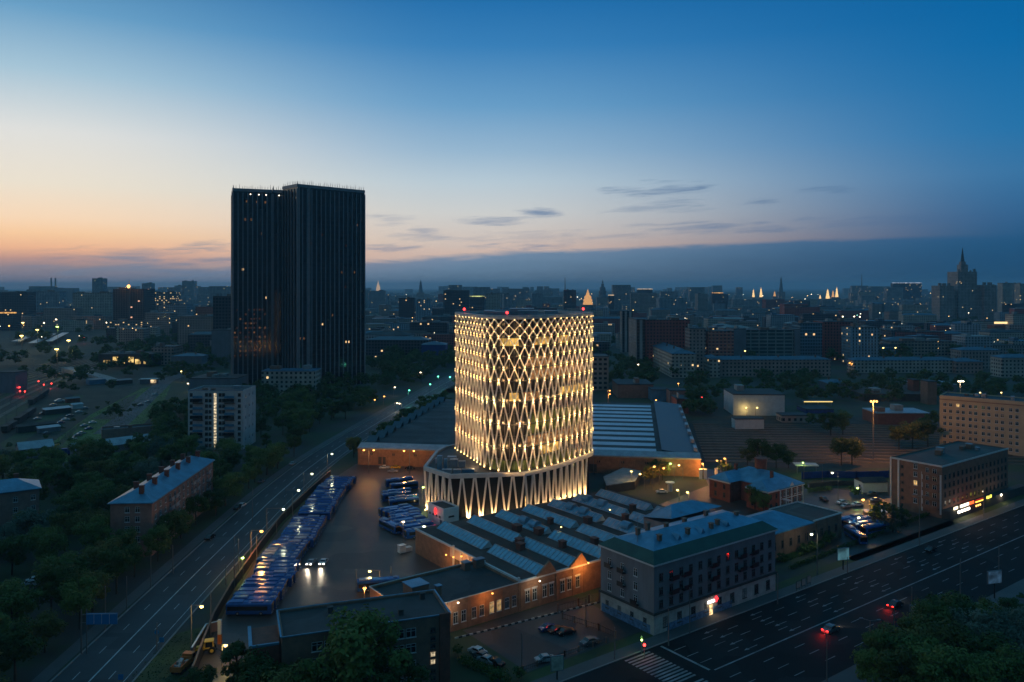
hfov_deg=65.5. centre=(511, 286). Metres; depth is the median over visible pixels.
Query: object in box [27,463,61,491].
tree
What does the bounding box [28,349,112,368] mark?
railway track
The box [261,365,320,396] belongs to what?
front flats
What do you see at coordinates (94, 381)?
yard shed
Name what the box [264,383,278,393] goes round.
tree
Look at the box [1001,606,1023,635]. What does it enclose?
tree
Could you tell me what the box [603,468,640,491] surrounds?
yard canopy
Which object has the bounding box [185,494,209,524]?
tree
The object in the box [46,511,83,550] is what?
tree
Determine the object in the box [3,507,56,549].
tree
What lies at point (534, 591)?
window
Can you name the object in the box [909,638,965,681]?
tree
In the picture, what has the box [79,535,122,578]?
tree
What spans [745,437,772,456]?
tree
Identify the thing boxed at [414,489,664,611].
workshop hall
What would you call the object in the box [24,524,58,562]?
tree
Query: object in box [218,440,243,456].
tree
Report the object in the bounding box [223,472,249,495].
tree
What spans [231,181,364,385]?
dark twin tower
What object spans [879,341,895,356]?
stone offices wing
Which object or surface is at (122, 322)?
site podium
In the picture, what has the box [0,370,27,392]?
track shed
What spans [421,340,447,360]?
park hall
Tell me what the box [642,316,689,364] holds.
red slab
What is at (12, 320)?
lit block
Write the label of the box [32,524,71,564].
tree
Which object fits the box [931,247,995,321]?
spired skyscraper
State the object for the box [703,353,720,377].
long block end
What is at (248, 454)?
tree
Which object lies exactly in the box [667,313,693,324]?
city block
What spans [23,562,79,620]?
tree
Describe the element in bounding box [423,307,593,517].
lattice tower
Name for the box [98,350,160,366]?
railway works
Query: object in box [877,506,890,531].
spruce tree
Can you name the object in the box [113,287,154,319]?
building
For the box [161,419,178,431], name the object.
tree
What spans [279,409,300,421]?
tree
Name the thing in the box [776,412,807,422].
pink house
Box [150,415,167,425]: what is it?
tree
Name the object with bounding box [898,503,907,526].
spruce tree
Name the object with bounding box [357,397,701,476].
tram depot
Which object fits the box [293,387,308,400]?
tree
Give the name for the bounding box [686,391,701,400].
tree
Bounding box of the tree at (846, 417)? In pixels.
[835,409,852,434]
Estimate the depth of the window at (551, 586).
189.12 m
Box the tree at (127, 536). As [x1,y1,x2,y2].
[104,525,138,555]
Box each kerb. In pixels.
[50,383,453,681]
[454,601,599,638]
[559,505,1023,681]
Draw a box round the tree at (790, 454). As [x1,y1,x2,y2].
[782,449,797,467]
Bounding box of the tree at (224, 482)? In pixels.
[211,473,243,505]
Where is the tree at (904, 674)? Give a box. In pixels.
[873,645,930,681]
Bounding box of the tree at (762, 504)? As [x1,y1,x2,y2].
[754,493,771,510]
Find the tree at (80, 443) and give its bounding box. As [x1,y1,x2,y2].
[68,436,97,455]
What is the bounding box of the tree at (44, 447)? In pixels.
[34,445,49,463]
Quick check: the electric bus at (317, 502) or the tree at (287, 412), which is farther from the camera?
the tree at (287, 412)
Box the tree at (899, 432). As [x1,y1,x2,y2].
[887,425,911,449]
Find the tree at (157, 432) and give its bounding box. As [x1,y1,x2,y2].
[152,430,174,447]
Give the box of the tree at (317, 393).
[308,389,320,401]
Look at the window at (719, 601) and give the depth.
183.66 m
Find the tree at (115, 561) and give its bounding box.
[96,545,136,593]
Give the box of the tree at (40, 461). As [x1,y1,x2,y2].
[31,456,60,485]
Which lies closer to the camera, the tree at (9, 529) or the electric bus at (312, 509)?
the tree at (9, 529)
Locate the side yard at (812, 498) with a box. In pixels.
[659,468,953,559]
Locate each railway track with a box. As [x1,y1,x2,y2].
[0,361,98,395]
[0,363,97,401]
[0,365,95,408]
[0,367,98,417]
[26,351,98,367]
[27,351,109,372]
[27,359,88,376]
[27,360,89,378]
[27,360,96,381]
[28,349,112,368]
[28,349,114,370]
[28,349,122,373]
[693,423,938,427]
[693,425,937,429]
[694,427,936,431]
[695,429,938,433]
[696,432,938,435]
[696,434,938,438]
[697,437,938,440]
[698,439,938,442]
[699,442,938,445]
[700,445,928,447]
[700,447,920,450]
[701,450,1009,454]
[702,453,1023,457]
[704,456,1023,461]
[705,460,1023,464]
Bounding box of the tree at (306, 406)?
[297,402,312,414]
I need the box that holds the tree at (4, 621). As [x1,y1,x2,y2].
[0,611,14,646]
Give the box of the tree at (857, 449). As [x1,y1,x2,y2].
[843,436,866,464]
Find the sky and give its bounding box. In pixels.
[0,0,1023,288]
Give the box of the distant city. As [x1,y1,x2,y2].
[0,285,930,312]
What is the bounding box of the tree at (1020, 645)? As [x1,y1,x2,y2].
[1000,630,1023,678]
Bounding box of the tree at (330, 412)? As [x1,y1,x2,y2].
[326,402,335,419]
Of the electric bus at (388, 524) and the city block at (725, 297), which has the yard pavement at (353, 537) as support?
the electric bus at (388, 524)
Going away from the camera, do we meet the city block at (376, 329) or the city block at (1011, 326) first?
the city block at (1011, 326)
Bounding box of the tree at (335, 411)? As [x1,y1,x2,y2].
[326,401,339,417]
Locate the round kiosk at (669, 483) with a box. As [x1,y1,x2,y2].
[666,481,674,491]
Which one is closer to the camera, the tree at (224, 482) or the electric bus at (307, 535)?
the electric bus at (307, 535)
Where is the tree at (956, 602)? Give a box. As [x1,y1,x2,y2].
[925,589,976,625]
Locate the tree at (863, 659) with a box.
[850,647,899,681]
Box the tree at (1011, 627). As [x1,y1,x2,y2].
[977,606,1023,651]
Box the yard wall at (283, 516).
[190,470,330,680]
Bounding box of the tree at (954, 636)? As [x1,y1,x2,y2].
[922,617,973,666]
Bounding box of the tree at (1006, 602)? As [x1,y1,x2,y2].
[995,597,1023,613]
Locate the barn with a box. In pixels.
[68,433,150,456]
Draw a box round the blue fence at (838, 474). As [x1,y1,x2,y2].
[801,470,888,478]
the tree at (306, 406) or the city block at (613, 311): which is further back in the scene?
the city block at (613, 311)
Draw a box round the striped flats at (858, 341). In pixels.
[841,323,878,362]
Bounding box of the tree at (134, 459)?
[126,452,151,480]
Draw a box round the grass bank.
[885,604,1023,681]
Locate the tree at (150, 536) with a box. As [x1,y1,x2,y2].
[139,523,172,561]
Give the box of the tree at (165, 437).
[149,433,175,451]
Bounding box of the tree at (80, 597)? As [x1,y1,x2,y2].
[58,574,102,629]
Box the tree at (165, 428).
[151,423,172,432]
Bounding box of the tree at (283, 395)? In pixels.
[277,392,297,402]
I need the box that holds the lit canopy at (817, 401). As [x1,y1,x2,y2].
[802,400,832,405]
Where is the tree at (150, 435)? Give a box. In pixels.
[146,429,164,439]
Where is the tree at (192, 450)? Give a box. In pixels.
[188,447,195,455]
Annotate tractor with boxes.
[190,638,217,653]
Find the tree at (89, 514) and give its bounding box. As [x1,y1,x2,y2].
[78,505,109,536]
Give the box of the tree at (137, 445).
[130,441,151,457]
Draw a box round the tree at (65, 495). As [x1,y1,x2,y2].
[55,490,84,506]
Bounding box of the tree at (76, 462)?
[63,453,92,475]
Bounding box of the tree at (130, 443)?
[127,441,138,455]
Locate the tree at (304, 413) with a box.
[298,408,319,422]
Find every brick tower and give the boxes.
[907,378,918,390]
[920,379,936,404]
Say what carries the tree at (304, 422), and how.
on the ground at (326, 427)
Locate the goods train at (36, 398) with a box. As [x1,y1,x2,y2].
[28,389,48,404]
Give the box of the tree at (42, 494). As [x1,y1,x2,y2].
[34,477,50,500]
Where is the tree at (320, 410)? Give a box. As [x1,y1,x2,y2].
[314,405,327,423]
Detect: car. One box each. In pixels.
[21,579,36,583]
[22,583,36,588]
[204,534,215,539]
[233,505,241,509]
[238,502,246,507]
[306,558,316,565]
[319,558,328,564]
[379,465,389,468]
[467,645,487,652]
[472,650,491,657]
[476,654,492,664]
[489,656,505,667]
[534,653,553,662]
[538,622,555,631]
[547,624,563,634]
[556,626,575,636]
[580,636,599,646]
[656,489,667,493]
[819,496,828,501]
[821,623,839,634]
[836,499,848,504]
[840,503,852,507]
[851,501,863,506]
[866,491,878,495]
[870,497,881,501]
[886,599,903,609]
[924,545,936,552]
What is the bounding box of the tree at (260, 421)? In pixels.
[256,415,271,437]
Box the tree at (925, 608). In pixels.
[907,597,952,640]
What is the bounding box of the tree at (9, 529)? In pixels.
[0,521,17,559]
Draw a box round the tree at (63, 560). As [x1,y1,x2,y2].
[32,550,92,589]
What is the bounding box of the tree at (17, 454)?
[8,449,28,467]
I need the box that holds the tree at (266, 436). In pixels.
[261,433,271,447]
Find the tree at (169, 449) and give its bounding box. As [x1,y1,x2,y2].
[154,442,187,465]
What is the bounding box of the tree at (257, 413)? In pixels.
[256,410,261,418]
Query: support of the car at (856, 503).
on the side yard at (812, 498)
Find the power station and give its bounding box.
[58,288,78,300]
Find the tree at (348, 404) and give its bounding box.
[335,397,354,418]
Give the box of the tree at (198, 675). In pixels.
[178,664,217,681]
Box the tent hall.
[15,439,54,457]
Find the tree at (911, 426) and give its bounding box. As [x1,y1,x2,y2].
[898,419,929,448]
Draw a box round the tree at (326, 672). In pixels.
[288,653,364,681]
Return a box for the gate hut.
[428,500,458,524]
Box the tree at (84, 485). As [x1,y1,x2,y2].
[71,482,93,499]
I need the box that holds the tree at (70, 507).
[46,502,83,522]
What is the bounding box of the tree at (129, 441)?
[124,437,141,451]
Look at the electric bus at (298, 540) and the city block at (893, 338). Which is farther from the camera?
the city block at (893, 338)
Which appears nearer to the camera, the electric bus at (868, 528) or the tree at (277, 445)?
the electric bus at (868, 528)
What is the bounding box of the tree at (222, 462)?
[213,457,232,475]
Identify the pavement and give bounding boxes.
[198,464,441,681]
[531,499,1023,681]
[822,579,1023,681]
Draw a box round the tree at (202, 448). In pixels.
[191,445,213,454]
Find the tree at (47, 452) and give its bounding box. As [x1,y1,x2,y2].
[36,445,65,472]
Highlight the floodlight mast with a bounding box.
[870,400,877,458]
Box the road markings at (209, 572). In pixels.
[72,382,451,681]
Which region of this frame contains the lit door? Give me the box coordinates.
[709,604,712,614]
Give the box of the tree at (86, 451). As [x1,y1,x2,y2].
[76,441,108,466]
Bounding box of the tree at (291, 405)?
[281,401,298,414]
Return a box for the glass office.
[746,326,793,355]
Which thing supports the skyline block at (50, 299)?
on the ground at (326, 427)
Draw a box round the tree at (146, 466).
[132,456,159,480]
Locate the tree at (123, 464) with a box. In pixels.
[102,456,130,477]
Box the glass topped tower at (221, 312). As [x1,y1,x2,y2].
[213,293,230,329]
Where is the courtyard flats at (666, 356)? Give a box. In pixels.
[652,341,695,377]
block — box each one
[0,291,35,315]
[0,312,20,330]
[21,315,41,328]
[30,290,66,309]
[44,306,81,326]
[55,319,92,330]
[72,314,111,328]
[73,291,112,319]
[92,277,106,291]
[106,326,121,339]
[116,325,159,342]
[119,326,149,345]
[142,282,154,288]
[145,310,177,335]
[155,291,180,311]
[159,302,192,315]
[172,322,176,336]
[177,314,212,344]
[182,280,196,298]
[187,385,255,449]
[188,331,210,351]
[189,371,248,389]
[196,305,212,315]
[211,328,230,363]
[365,314,380,322]
[365,322,390,327]
[365,328,389,330]
[365,331,414,351]
[366,336,431,358]
[372,317,414,322]
[374,315,396,317]
[379,304,390,316]
[383,330,430,336]
[389,309,398,316]
[390,321,409,329]
[410,320,448,333]
[422,315,450,322]
[423,332,456,348]
[432,304,442,307]
[432,308,444,314]
[438,294,442,301]
[443,314,455,322]
[470,296,483,310]
[470,305,480,310]
[503,293,511,309]
[517,299,531,306]
[531,306,556,309]
[543,302,550,307]
[551,303,561,309]
[567,307,579,310]
[581,308,602,316]
[586,306,608,315]
[590,317,619,332]
[590,321,614,335]
[590,332,611,346]
[590,339,608,355]
[590,354,608,389]
[591,334,598,340]
[608,295,613,308]
[609,309,630,314]
[616,332,619,348]
[630,292,656,316]
[633,311,646,317]
[637,289,652,292]
[650,308,669,317]
[656,297,686,314]
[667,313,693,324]
[683,310,714,319]
[694,316,701,325]
[695,293,707,309]
[704,317,723,327]
[706,327,733,355]
[710,315,740,316]
[711,292,722,304]
[712,323,727,326]
[713,303,724,315]
[713,317,742,320]
[715,300,726,308]
[716,309,736,315]
[717,354,830,376]
[718,320,759,328]
[718,325,749,328]
[723,294,727,304]
[726,325,745,355]
[728,306,740,315]
[741,312,776,325]
[742,316,758,319]
[747,308,775,311]
[762,298,783,308]
[762,316,797,326]
[766,313,794,328]
[772,307,779,313]
[780,302,807,313]
[781,306,819,315]
[783,321,795,325]
[786,328,800,355]
[794,299,809,306]
[795,298,817,304]
[799,312,839,321]
[820,307,840,312]
[823,310,837,312]
[838,298,844,304]
[838,309,868,319]
[840,317,857,325]
[847,355,953,372]
[858,291,874,299]
[858,319,900,326]
[868,303,881,319]
[881,327,909,337]
[881,336,914,339]
[883,323,914,330]
[884,310,911,320]
[890,441,1023,520]
[891,283,921,299]
[898,310,931,320]
[899,304,925,310]
[901,313,936,324]
[904,334,938,339]
[905,321,935,328]
[924,321,962,330]
[930,323,950,330]
[939,392,1023,455]
[944,331,960,340]
[951,322,980,334]
[951,356,983,373]
[952,333,992,347]
[961,319,993,328]
[978,329,1023,341]
[994,312,1008,321]
[999,337,1023,344]
[1002,303,1023,311]
[1005,324,1023,330]
[1009,307,1023,313]
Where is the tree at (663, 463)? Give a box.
[652,460,670,480]
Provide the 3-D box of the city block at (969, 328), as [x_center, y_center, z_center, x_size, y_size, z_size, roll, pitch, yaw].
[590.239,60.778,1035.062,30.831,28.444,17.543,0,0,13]
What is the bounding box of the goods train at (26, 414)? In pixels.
[14,407,35,422]
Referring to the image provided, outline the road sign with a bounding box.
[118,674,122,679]
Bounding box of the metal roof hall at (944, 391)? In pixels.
[902,380,956,392]
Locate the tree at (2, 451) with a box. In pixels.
[0,449,13,474]
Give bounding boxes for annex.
[369,556,520,632]
[731,416,764,428]
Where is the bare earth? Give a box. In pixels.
[93,393,137,418]
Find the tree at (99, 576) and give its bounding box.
[68,567,115,612]
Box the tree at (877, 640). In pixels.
[853,625,911,680]
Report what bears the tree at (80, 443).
on the ground at (326, 427)
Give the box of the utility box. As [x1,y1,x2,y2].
[397,543,411,553]
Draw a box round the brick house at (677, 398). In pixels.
[671,392,688,412]
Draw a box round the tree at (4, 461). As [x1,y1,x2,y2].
[0,454,22,478]
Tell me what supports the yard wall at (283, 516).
on the yard pavement at (353, 537)
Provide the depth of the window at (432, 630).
149.06 m
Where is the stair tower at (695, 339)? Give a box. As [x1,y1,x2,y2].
[685,324,705,370]
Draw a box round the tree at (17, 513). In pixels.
[7,510,44,535]
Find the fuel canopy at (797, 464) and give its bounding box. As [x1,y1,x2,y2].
[793,462,818,472]
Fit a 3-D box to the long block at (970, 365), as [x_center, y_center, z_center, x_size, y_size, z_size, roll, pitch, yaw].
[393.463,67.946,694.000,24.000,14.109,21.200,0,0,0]
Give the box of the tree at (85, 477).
[72,471,105,488]
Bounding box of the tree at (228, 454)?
[219,446,242,467]
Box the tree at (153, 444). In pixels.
[143,434,176,465]
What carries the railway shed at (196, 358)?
on the ground at (326, 427)
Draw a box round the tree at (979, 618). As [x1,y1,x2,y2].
[948,607,1005,636]
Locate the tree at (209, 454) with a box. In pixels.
[200,450,218,460]
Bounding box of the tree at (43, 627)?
[25,607,68,652]
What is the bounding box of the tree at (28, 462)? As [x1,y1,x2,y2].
[20,448,39,469]
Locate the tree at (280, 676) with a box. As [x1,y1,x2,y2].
[258,657,323,681]
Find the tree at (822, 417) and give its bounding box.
[818,412,843,435]
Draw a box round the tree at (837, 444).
[829,436,852,464]
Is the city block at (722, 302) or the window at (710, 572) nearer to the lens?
the window at (710, 572)
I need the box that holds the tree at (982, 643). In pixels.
[959,626,1018,680]
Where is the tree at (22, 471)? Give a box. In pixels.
[4,465,33,478]
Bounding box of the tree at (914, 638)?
[890,633,948,681]
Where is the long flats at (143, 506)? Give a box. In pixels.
[107,450,214,555]
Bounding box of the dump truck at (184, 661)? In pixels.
[170,650,195,674]
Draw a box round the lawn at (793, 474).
[786,470,889,489]
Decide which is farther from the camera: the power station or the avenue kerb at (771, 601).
the power station
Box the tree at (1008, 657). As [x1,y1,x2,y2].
[975,642,1023,681]
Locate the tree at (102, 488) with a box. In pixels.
[85,482,112,509]
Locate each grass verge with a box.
[0,361,84,450]
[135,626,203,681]
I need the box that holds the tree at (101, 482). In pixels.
[83,477,115,501]
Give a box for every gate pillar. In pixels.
[699,469,702,478]
[704,469,706,478]
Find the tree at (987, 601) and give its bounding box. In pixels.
[978,595,1003,618]
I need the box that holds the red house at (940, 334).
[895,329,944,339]
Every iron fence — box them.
[522,637,606,670]
[557,592,599,612]
[562,612,615,637]
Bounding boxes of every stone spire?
[417,280,423,296]
[596,280,607,305]
[777,278,784,298]
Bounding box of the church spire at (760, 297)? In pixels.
[758,289,763,298]
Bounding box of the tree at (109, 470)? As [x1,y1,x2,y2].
[82,459,120,478]
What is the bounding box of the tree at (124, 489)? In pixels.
[110,482,140,494]
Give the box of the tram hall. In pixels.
[844,387,919,400]
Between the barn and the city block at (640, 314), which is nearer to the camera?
the barn
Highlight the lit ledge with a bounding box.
[987,322,1006,328]
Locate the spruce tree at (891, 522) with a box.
[886,504,901,533]
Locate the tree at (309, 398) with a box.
[302,393,315,403]
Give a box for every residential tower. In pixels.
[369,290,385,311]
[399,297,414,317]
[416,298,431,320]
[443,290,469,315]
[480,295,485,309]
[486,292,500,308]
[532,293,542,307]
[563,289,575,309]
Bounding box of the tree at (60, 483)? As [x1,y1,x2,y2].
[45,468,70,496]
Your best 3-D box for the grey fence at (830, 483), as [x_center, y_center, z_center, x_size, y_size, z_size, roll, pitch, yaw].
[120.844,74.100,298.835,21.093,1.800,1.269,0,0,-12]
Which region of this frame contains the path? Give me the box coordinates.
[31,372,454,681]
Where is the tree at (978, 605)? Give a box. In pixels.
[937,594,992,621]
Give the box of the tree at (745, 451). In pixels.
[739,446,756,464]
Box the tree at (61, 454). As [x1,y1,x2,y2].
[57,450,68,468]
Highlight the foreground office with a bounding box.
[248,589,450,681]
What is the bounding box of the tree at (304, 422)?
[293,419,311,438]
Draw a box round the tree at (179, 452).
[174,449,184,461]
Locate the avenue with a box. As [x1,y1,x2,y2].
[564,506,1023,681]
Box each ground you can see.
[0,289,1023,681]
[0,326,176,466]
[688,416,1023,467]
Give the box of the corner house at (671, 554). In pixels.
[598,500,777,635]
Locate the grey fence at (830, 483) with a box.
[809,480,853,487]
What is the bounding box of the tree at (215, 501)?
[203,488,229,515]
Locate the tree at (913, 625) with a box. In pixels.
[877,609,933,669]
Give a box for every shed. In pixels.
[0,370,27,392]
[15,420,56,432]
[36,424,60,432]
[42,405,70,414]
[65,396,79,402]
[70,402,82,408]
[85,377,105,384]
[112,378,132,384]
[171,352,209,368]
[648,387,666,400]
[666,388,686,402]
[796,405,833,412]
[854,476,887,492]
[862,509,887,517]
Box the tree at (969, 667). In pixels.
[946,647,1006,681]
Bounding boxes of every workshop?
[612,377,653,397]
[862,404,930,424]
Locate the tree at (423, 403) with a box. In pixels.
[418,401,427,408]
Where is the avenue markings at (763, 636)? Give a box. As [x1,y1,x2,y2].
[625,515,1023,681]
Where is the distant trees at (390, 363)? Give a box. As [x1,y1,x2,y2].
[0,301,1023,681]
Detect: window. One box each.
[13,496,17,502]
[124,516,129,522]
[125,507,129,512]
[135,507,139,512]
[135,516,139,522]
[311,641,322,652]
[396,629,404,639]
[405,627,415,638]
[406,643,416,653]
[430,627,435,633]
[430,636,435,641]
[430,643,435,649]
[430,652,435,657]
[430,659,435,665]
[430,668,435,674]
[453,611,458,624]
[461,609,466,622]
[471,606,476,619]
[479,604,484,616]
[489,601,494,613]
[496,599,501,611]
[504,597,508,609]
[511,595,515,607]
[525,590,529,602]
[532,588,536,600]
[542,585,546,597]
[549,583,553,595]
[560,580,564,592]
[567,578,571,590]
[576,575,579,587]
[607,570,611,579]
[607,583,611,591]
[608,557,611,566]
[620,588,624,597]
[633,568,637,577]
[633,581,637,590]
[634,594,637,603]
[659,573,662,582]
[659,586,662,596]
[659,599,663,609]
[663,616,667,627]
[669,570,672,578]
[669,583,672,592]
[669,596,673,605]
[677,611,682,622]
[679,567,683,575]
[679,580,683,589]
[679,593,682,602]
[691,606,695,617]
[708,558,711,566]
[708,571,711,579]
[708,583,711,592]
[717,580,720,589]
[717,596,721,608]
[726,552,729,560]
[726,565,729,573]
[726,577,729,585]
[730,592,733,603]
[742,588,746,598]
[743,571,746,579]
[754,584,758,594]
[766,579,769,590]
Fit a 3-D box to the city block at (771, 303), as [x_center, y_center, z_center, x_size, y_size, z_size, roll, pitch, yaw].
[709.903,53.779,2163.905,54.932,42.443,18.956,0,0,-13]
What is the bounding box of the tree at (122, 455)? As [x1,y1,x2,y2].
[111,450,129,461]
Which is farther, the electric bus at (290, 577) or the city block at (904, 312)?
the city block at (904, 312)
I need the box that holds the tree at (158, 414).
[152,411,172,419]
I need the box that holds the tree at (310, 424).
[308,414,312,431]
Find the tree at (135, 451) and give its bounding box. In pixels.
[126,450,139,468]
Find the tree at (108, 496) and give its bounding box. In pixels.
[87,487,123,521]
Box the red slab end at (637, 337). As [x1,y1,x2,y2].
[628,317,644,367]
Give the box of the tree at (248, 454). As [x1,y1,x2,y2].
[241,443,260,461]
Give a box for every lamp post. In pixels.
[105,586,105,629]
[126,576,126,609]
[150,555,150,587]
[210,592,210,634]
[234,536,234,588]
[238,539,238,570]
[252,488,252,521]
[521,633,521,676]
[614,627,614,658]
[668,606,668,645]
[689,587,689,633]
[777,573,777,603]
[826,635,827,681]
[859,617,880,649]
[912,494,926,545]
[960,559,960,593]
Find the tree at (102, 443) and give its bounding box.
[86,438,119,456]
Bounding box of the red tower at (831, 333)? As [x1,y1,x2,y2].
[813,318,852,359]
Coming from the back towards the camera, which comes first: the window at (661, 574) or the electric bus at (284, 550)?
the electric bus at (284, 550)
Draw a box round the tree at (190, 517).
[170,507,195,537]
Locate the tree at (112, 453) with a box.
[105,444,114,457]
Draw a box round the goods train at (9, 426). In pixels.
[1,420,17,432]
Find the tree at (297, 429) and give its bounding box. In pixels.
[284,422,302,438]
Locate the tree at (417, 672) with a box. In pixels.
[363,645,432,681]
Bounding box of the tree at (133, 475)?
[120,471,141,486]
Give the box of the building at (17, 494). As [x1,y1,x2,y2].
[0,473,41,536]
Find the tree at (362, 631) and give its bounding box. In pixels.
[316,603,411,681]
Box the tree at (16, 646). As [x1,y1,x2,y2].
[0,616,46,681]
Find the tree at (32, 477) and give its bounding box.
[25,473,39,479]
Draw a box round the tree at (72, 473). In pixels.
[60,469,80,492]
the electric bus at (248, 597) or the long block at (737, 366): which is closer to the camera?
the electric bus at (248, 597)
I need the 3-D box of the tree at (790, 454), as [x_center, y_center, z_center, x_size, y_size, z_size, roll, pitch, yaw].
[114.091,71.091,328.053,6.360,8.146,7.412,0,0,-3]
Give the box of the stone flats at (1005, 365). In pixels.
[990,352,1023,377]
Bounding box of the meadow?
[47,385,170,462]
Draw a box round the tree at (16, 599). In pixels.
[0,578,43,621]
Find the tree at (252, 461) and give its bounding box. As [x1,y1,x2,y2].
[245,456,266,481]
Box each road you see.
[52,374,454,681]
[94,371,201,433]
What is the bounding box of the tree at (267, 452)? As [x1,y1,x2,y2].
[250,445,284,474]
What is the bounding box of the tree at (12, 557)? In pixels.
[0,534,35,574]
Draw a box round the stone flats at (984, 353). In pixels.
[949,345,1000,368]
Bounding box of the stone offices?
[880,338,956,355]
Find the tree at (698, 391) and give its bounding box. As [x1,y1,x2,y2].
[690,389,705,397]
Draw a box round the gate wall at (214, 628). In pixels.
[191,621,217,650]
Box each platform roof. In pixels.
[11,332,38,344]
[29,334,54,345]
[46,332,68,341]
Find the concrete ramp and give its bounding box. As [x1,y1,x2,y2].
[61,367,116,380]
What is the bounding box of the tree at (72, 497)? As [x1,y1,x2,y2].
[50,486,90,511]
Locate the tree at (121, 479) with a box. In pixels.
[108,473,132,493]
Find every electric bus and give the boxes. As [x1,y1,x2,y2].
[226,599,273,615]
[231,595,277,608]
[233,590,279,602]
[238,586,283,599]
[241,582,285,594]
[244,578,287,589]
[250,574,293,586]
[254,566,296,572]
[254,570,297,582]
[255,562,296,567]
[257,555,297,562]
[260,552,299,559]
[260,559,300,570]
[262,549,301,559]
[266,545,304,557]
[268,542,306,553]
[271,539,309,550]
[277,536,314,547]
[280,534,317,544]
[281,530,317,534]
[283,528,319,537]
[285,525,321,534]
[288,522,322,532]
[289,520,324,529]
[291,517,325,525]
[293,515,326,523]
[298,510,331,519]
[299,507,331,510]
[300,505,332,513]
[304,503,335,512]
[305,498,336,502]
[305,501,337,509]
[309,496,338,504]
[310,494,340,502]
[311,492,341,499]
[313,490,343,498]
[314,488,344,495]
[316,485,345,492]
[319,483,348,490]
[323,481,351,489]
[324,479,352,485]
[325,477,353,484]
[329,476,356,483]
[357,575,399,591]
[378,503,409,516]
[379,517,399,533]
[381,490,410,501]
[382,487,410,492]
[382,505,413,517]
[385,476,412,486]
[388,494,418,498]
[388,496,418,505]
[388,507,419,514]
[388,510,420,517]
[389,480,417,489]
[389,512,421,519]
[392,515,425,522]
[398,518,429,524]
[400,520,433,534]
[404,524,436,538]
[842,513,862,526]
[843,515,870,527]
[844,524,867,543]
[850,519,878,530]
[860,522,889,534]
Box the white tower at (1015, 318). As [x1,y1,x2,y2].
[1005,312,1023,324]
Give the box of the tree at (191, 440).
[174,433,199,454]
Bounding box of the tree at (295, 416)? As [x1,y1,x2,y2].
[292,414,300,423]
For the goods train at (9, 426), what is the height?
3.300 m
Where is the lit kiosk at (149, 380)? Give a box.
[139,378,158,383]
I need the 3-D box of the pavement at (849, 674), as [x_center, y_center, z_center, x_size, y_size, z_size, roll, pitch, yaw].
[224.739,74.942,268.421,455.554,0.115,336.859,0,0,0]
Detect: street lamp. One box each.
[191,604,203,645]
[221,643,227,665]
[266,508,284,532]
[285,489,299,510]
[368,449,374,473]
[810,533,817,558]
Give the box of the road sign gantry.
[81,609,117,653]
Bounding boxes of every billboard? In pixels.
[550,655,563,679]
[837,547,848,569]
[987,570,1001,597]
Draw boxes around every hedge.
[457,653,508,679]
[778,544,823,561]
[788,512,929,569]
[807,486,833,492]
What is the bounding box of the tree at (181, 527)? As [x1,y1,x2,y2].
[155,510,191,548]
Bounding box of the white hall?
[723,384,784,415]
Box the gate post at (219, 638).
[217,619,221,643]
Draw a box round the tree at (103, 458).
[92,456,113,478]
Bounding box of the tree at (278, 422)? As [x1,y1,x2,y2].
[272,415,293,434]
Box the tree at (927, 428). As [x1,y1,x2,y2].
[913,418,943,446]
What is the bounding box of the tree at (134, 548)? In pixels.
[120,542,152,577]
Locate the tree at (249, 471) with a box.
[240,464,256,488]
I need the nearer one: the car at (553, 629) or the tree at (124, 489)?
the car at (553, 629)
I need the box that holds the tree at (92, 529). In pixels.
[71,511,117,564]
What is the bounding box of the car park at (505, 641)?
[463,596,642,671]
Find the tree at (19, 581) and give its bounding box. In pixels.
[0,576,22,603]
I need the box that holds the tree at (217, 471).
[212,465,224,486]
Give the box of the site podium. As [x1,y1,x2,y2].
[107,318,144,327]
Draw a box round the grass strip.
[506,494,1023,681]
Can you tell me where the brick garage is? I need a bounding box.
[101,423,154,438]
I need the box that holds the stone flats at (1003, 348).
[993,342,1023,353]
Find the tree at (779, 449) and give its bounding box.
[764,442,787,467]
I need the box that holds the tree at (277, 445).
[266,442,289,468]
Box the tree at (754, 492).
[744,485,764,508]
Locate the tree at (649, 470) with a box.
[641,465,658,484]
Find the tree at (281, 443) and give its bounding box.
[275,440,287,463]
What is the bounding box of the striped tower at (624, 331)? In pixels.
[620,309,632,351]
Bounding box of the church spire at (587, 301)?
[580,290,595,309]
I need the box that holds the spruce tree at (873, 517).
[871,508,876,522]
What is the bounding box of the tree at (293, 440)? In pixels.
[286,434,301,456]
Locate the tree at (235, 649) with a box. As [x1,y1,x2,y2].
[213,640,249,681]
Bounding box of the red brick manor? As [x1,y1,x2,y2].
[708,456,804,510]
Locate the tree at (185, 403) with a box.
[180,400,187,413]
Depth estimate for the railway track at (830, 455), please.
352.22 m
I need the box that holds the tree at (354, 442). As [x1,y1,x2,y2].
[345,436,361,457]
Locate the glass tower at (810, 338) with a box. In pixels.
[792,320,822,356]
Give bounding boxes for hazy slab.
[997,282,1012,311]
[1014,283,1023,303]
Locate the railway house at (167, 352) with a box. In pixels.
[152,342,182,364]
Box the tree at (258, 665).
[234,645,288,681]
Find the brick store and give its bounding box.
[747,501,841,557]
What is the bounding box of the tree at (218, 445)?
[212,436,242,453]

